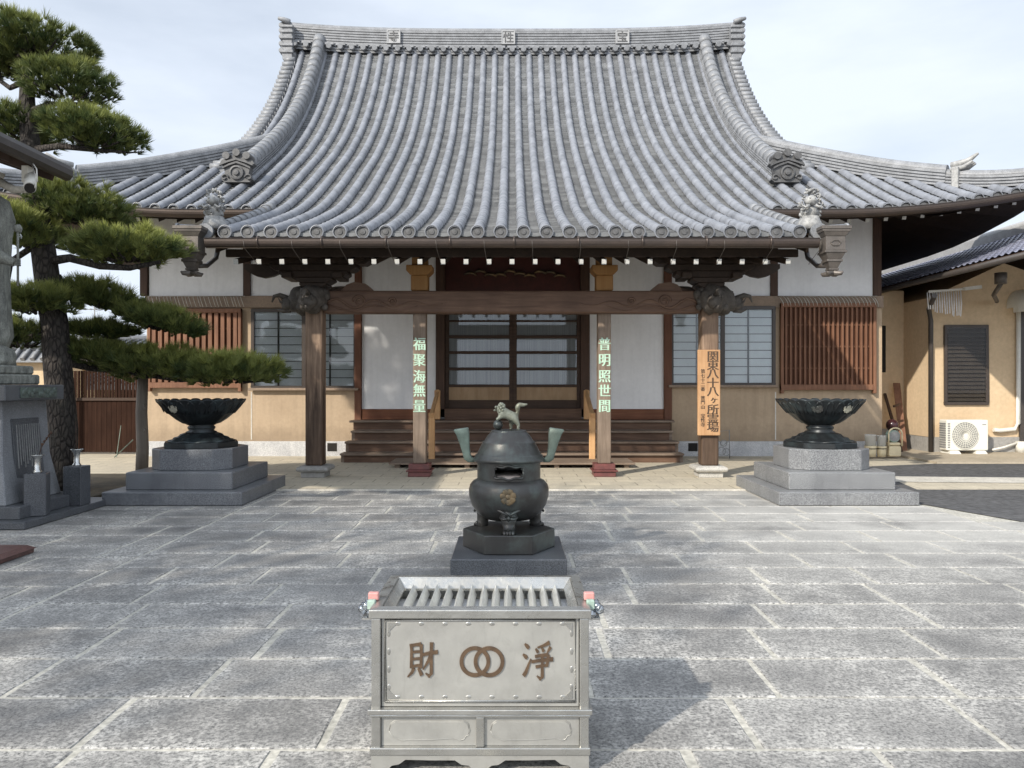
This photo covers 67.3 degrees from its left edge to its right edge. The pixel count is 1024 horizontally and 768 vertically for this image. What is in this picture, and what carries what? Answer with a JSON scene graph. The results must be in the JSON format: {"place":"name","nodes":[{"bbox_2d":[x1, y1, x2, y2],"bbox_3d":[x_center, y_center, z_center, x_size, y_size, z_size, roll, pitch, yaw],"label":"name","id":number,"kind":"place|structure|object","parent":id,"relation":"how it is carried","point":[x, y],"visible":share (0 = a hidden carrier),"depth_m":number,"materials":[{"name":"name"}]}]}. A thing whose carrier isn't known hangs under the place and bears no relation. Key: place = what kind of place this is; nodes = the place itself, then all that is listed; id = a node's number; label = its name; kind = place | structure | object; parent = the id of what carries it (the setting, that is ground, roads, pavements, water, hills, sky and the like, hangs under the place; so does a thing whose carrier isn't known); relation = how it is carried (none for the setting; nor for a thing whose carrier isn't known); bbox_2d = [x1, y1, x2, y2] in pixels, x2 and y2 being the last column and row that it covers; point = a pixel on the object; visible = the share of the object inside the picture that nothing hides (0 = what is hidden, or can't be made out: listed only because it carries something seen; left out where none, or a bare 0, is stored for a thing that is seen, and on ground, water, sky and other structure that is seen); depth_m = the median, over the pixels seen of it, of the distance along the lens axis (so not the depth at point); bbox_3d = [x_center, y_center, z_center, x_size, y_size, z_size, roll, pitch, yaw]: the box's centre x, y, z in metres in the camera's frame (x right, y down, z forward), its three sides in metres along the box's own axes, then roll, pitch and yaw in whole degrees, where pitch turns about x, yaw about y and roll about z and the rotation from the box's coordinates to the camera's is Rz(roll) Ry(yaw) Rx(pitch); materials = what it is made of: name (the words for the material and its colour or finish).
{"place":"outdoors","nodes":[
{"label":"outdoors","id":0,"kind":"place"},
{"bbox_2d":[30,335,146,359],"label":"neighbour house","id":1,"kind":"structure","parent":0,"point":[140,337],"depth_m":34.84,"materials":[{"name":"paint"}]},
{"bbox_2d":[90,474,125,496],"bbox_3d":[-9.600,1.708,12.625,6.800,0.085,3.350,0,0,0],"label":"planting bed","id":2,"kind":"object","parent":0,"point":[100,484],"depth_m":13.00,"materials":[{"name":"soil"}]},
{"bbox_2d":[135,377,148,469],"bbox_3d":[-6.400,0.766,13.300,0.225,1.816,0.210,0,0,0],"label":"prop pole","id":3,"kind":"object","parent":2,"relation":"on","point":[142,442],"visible":0.94,"depth_m":13.22,"materials":[{"name":"brown wood"}]},
{"bbox_2d":[0,1,294,490],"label":"pine tree","id":4,"kind":"object","parent":2,"relation":"on","point":[84,122],"visible":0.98,"depth_m":11.96,"materials":[{"name":"green plant"}]},
{"bbox_2d":[0,491,1023,767],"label":"courtyard paving","id":5,"kind":"structure","parent":0,"point":[204,615],"depth_m":5.33,"materials":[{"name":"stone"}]},
{"bbox_2d":[0,545,35,563],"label":"red granite slab","id":6,"kind":"structure","parent":5,"relation":"on","point":[9,552],"depth_m":7.52,"materials":[{"name":"red stone"}]},
{"bbox_2d":[0,132,72,180],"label":"roofed shelter","id":7,"kind":"object","parent":5,"relation":"on","point":[15,153],"visible":0.93,"depth_m":9.52,"materials":[{"name":"brown metal"}]},
{"bbox_2d":[0,163,37,193],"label":"security light","id":8,"kind":"object","parent":7,"relation":"attached to","point":[29,177],"visible":0.91,"depth_m":9.46,"materials":[{"name":"white plastic"}]},
{"bbox_2d":[0,385,105,529],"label":"statue pedestal","id":9,"kind":"object","parent":5,"relation":"on","point":[23,425],"visible":0.94,"depth_m":9.49,"materials":[{"name":"stone"}]},
{"bbox_2d":[0,196,38,384],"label":"standing statue","id":10,"kind":"object","parent":9,"relation":"on","point":[12,372],"visible":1,"depth_m":9.54,"materials":[{"name":"grey stone"}]},
{"bbox_2d":[23,471,49,516],"bbox_3d":[-5.830,1.349,9.440,0.240,0.518,0.240,0,0,-20],"label":"flower stone","id":11,"kind":"object","parent":9,"relation":"on","point":[36,491],"visible":0.82,"depth_m":9.34,"materials":[{"name":"stone"}]},
{"bbox_2d":[30,431,51,472],"bbox_3d":[-5.776,0.833,9.440,0.263,0.512,0.156,0,0,0],"label":"flower vase","id":12,"kind":"object","parent":11,"relation":"on","point":[37,459],"visible":1,"depth_m":9.41,"materials":[{"name":"metal"}]},
{"bbox_2d":[63,465,89,505],"bbox_3d":[-5.800,1.349,10.250,0.240,0.518,0.240,0,0,0],"label":"flower stone","id":13,"kind":"object","parent":9,"relation":"on","point":[76,483],"visible":0.82,"depth_m":10.13,"materials":[{"name":"stone"}]},
{"bbox_2d":[70,422,82,465],"bbox_3d":[-5.800,0.794,10.250,0.156,0.589,0.156,0,0,0],"label":"flower vase","id":14,"kind":"object","parent":13,"relation":"on","point":[76,452],"visible":1,"depth_m":10.22,"materials":[{"name":"metal"}]},
{"bbox_2d":[102,444,284,505],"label":"stone plinth","id":15,"kind":"structure","parent":5,"relation":"on","point":[231,476],"depth_m":10.94,"materials":[{"name":"stone"}]},
{"bbox_2d":[155,398,245,449],"bbox_3d":[-4.740,0.590,11.740,1.295,0.730,1.295,0,0,45],"label":"rain basin","id":16,"kind":"object","parent":15,"relation":"on","point":[202,417],"visible":1,"depth_m":11.39,"materials":[{"name":"black metal"}]},
{"bbox_2d":[368,575,591,767],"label":"offering box","id":17,"kind":"object","parent":5,"relation":"on","point":[479,671],"visible":1,"depth_m":3.37,"materials":[{"name":"silver metal"}]},
{"bbox_2d":[358,591,378,619],"bbox_3d":[-0.651,1.001,3.494,0.095,0.113,0.108,0,0,0],"label":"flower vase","id":18,"kind":"object","parent":17,"relation":"hanging from","point":[373,596],"visible":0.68,"depth_m":3.48,"materials":[{"name":"metal"}]},
{"bbox_2d":[584,591,603,619],"bbox_3d":[0.372,1.001,3.490,0.093,0.113,0.110,0,0,0],"label":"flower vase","id":19,"kind":"object","parent":17,"relation":"hanging from","point":[589,597],"visible":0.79,"depth_m":3.48,"materials":[{"name":"metal"}]},
{"bbox_2d":[450,536,566,574],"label":"granite slab","id":20,"kind":"structure","parent":5,"relation":"on","point":[468,561],"depth_m":6.79,"materials":[{"name":"grey stone"}]},
{"bbox_2d":[454,402,563,554],"bbox_3d":[-0.030,0.862,7.340,0.839,1.375,0.852,0,0,-43],"label":"incense burner","id":21,"kind":"object","parent":20,"relation":"on","point":[508,491],"visible":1,"depth_m":7.10,"materials":[{"name":"black metal"}]},
{"bbox_2d":[736,444,918,505],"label":"stone plinth","id":22,"kind":"structure","parent":5,"relation":"on","point":[789,476],"depth_m":10.94,"materials":[{"name":"grey stone"}]},
{"bbox_2d":[775,398,865,449],"bbox_3d":[4.700,0.590,11.740,1.295,0.730,1.295,0,0,0],"label":"rain basin","id":23,"kind":"object","parent":22,"relation":"on","point":[819,418],"visible":1,"depth_m":11.39,"materials":[{"name":"black metal"}]},
{"bbox_2d":[0,0,1023,334],"label":"sky","id":24,"kind":"structure","parent":0,"point":[923,81],"materials":[{"name":"white"}]},
{"bbox_2d":[80,452,1023,488],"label":"temple apron","id":25,"kind":"object","parent":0,"point":[343,475],"depth_m":14.16,"materials":[{"name":"beige tile"}]},
{"bbox_2d":[73,371,136,453],"bbox_3d":[-9.987,0.650,18.555,2.826,2.100,0.190,0,0,0],"label":"wooden fence","id":26,"kind":"object","parent":25,"relation":"on","point":[104,416],"visible":0.43,"depth_m":18.50,"materials":[{"name":"brown wood"}]},
{"bbox_2d":[114,426,132,457],"bbox_3d":[-8.890,1.313,17.608,0.401,0.728,0.071,0,0,-34],"label":"garden tool","id":27,"kind":"object","parent":25,"relation":"on","point":[118,444],"visible":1,"depth_m":17.57,"materials":[{"name":"grey metal"}]},
{"bbox_2d":[0,17,1023,477],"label":"temple hall","id":28,"kind":"structure","parent":25,"relation":"on","point":[418,245],"depth_m":17.99,"materials":[{"name":"tile"}]},
{"bbox_2d":[248,309,357,390],"bbox_3d":[-4.857,-0.804,17.934,2.557,1.912,0.128,0,0,0],"label":"window","id":29,"kind":"structure","parent":28,"relation":"in","point":[273,331],"depth_m":17.99,"materials":[{"name":"grey metal"}]},
{"bbox_2d":[445,314,512,408],"bbox_3d":[-0.771,-0.544,18.035,1.585,2.245,0.070,0,0,0],"label":"sliding door","id":30,"kind":"structure","parent":28,"relation":"in","point":[478,347],"depth_m":18.06,"materials":[{"name":"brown wood"}]},
{"bbox_2d":[513,314,579,408],"bbox_3d":[0.813,-0.544,18.035,1.575,2.245,0.070,0,0,0],"label":"sliding door","id":31,"kind":"structure","parent":28,"relation":"in","point":[546,347],"depth_m":18.06,"materials":[{"name":"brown wood"}]},
{"bbox_2d":[697,350,719,435],"bbox_3d":[3.538,0.155,13.821,0.405,1.540,0.049,0,0,0],"label":"sign board","id":32,"kind":"object","parent":28,"relation":"attached to","point":[708,392],"visible":1,"depth_m":13.80,"materials":[{"name":"brown wood"}]},
{"bbox_2d":[669,306,777,387],"bbox_3d":[4.921,-0.869,17.934,2.546,1.900,0.128,0,0,0],"label":"window","id":33,"kind":"structure","parent":28,"relation":"in","point":[747,339],"depth_m":17.99,"materials":[{"name":"grey metal"}]},
{"bbox_2d":[389,458,634,467],"bbox_3d":[0.000,1.629,15.850,4.920,0.109,1.000,0,0,0],"label":"step board","id":34,"kind":"object","parent":25,"relation":"on","point":[554,462],"visible":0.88,"depth_m":15.63,"materials":[{"name":"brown wood"}]},
{"bbox_2d":[719,430,729,457],"bbox_3d":[4.786,1.358,17.391,0.304,0.645,0.042,0,0,0],"label":"wire stand","id":35,"kind":"object","parent":25,"relation":"on","point":[723,446],"visible":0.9,"depth_m":17.38,"materials":[{"name":"grey metal"}]},
{"bbox_2d":[864,437,876,456],"bbox_3d":[8.088,1.389,17.350,0.256,0.498,0.256,0,0,0],"label":"bucket","id":36,"kind":"object","parent":25,"relation":"on","point":[872,450],"visible":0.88,"depth_m":17.25,"materials":[{"name":"beige plastic"}]},
{"bbox_2d":[877,436,886,456],"bbox_3d":[8.337,1.399,17.350,0.210,0.478,0.210,0,0,0],"label":"bucket","id":37,"kind":"object","parent":25,"relation":"on","point":[881,451],"visible":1,"depth_m":17.27,"materials":[{"name":"beige plastic"}]},
{"bbox_2d":[884,427,902,456],"bbox_3d":[8.634,1.305,17.441,0.336,0.666,0.278,0,0,0],"label":"hose reel","id":38,"kind":"object","parent":25,"relation":"on","point":[892,444],"visible":0.99,"depth_m":17.33,"materials":[{"name":"beige plastic"}]},
{"bbox_2d":[886,419,898,429],"bbox_3d":[9.050,1.235,18.300,0.280,0.810,0.280,0,0,0],"label":"dark ball marker","id":39,"kind":"object","parent":38,"relation":"on","point":[891,423],"visible":0.67,"depth_m":18.21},
{"bbox_2d":[869,464,1023,521],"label":"asphalt drive","id":40,"kind":"structure","parent":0,"point":[1005,503],"depth_m":11.96,"materials":[{"name":"grey asphalt"}]},
{"bbox_2d":[895,476,1023,482],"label":"concrete strip","id":41,"kind":"object","parent":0,"point":[964,479],"visible":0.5,"depth_m":13.51,"materials":[{"name":"beige concrete"}]},
{"bbox_2d":[900,448,1023,463],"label":"house path","id":42,"kind":"structure","parent":0,"point":[971,458],"depth_m":17.16,"materials":[{"name":"beige concrete"}]},
{"bbox_2d":[883,393,903,451],"bbox_3d":[9.519,0.945,19.150,0.308,1.421,1.146,0,0,0],"label":"wooden trestle","id":43,"kind":"object","parent":42,"relation":"on","point":[888,406],"visible":0.69,"depth_m":19.29,"materials":[{"name":"brown wood"}]},
{"bbox_2d":[893,383,907,450],"bbox_3d":[9.715,0.810,19.250,0.160,1.672,0.748,0,0,14],"label":"wooden plank","id":44,"kind":"object","parent":42,"relation":"on","point":[898,399],"visible":0.86,"depth_m":19.28,"materials":[{"name":"brown wood"}]},
{"bbox_2d":[882,221,1023,452],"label":"annex house","id":45,"kind":"structure","parent":42,"relation":"on","point":[968,363],"depth_m":18.60,"materials":[{"name":"paint"}]},
{"bbox_2d":[882,326,885,371],"bbox_3d":[9.495,-0.900,19.794,0.250,1.200,0.008,0,0,0],"label":"side window","id":46,"kind":"structure","parent":45,"relation":"in","point":[883,327],"depth_m":19.79,"materials":[{"name":"black glass"}]},
{"bbox_2d":[927,285,981,315],"bbox_3d":[10.424,-1.960,18.013,1.417,0.760,0.213,0,0,-9],"label":"drying rack","id":47,"kind":"object","parent":45,"relation":"attached to","point":[959,311],"visible":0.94,"depth_m":17.98,"materials":[{"name":"white plastic"}]},
{"bbox_2d":[943,325,988,404],"bbox_3d":[10.969,-0.460,18.568,1.076,1.935,0.060,0,0,0],"label":"window","id":48,"kind":"structure","parent":45,"relation":"in","point":[965,347],"depth_m":18.59,"materials":[{"name":"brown metal"}]},
{"bbox_2d":[939,419,987,453],"bbox_3d":[10.682,1.240,18.165,1.029,0.799,0.441,0,0,0],"label":"air conditioner","id":49,"kind":"object","parent":42,"relation":"on","point":[956,436],"visible":1,"depth_m":18.00,"materials":[{"name":"beige plastic"}]},
{"label":"ground","id":50,"kind":"structure","parent":0,"visible":0},
{"bbox_2d":[12,345,92,397],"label":"boundary wall","id":51,"kind":"structure","parent":50,"relation":"on","point":[30,357],"depth_m":20.50,"materials":[{"name":"paint"}]},
{"bbox_2d":[97,372,131,397],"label":"neighbour house","id":52,"kind":"structure","parent":50,"relation":"on","point":[114,386],"depth_m":26.95,"materials":[{"name":"paint"}]},
{"bbox_2d":[275,489,745,490],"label":"apron kerb","id":53,"kind":"structure","parent":50,"relation":"on","point":[549,490],"depth_m":12.26,"materials":[{"name":"stone"}]}
]}

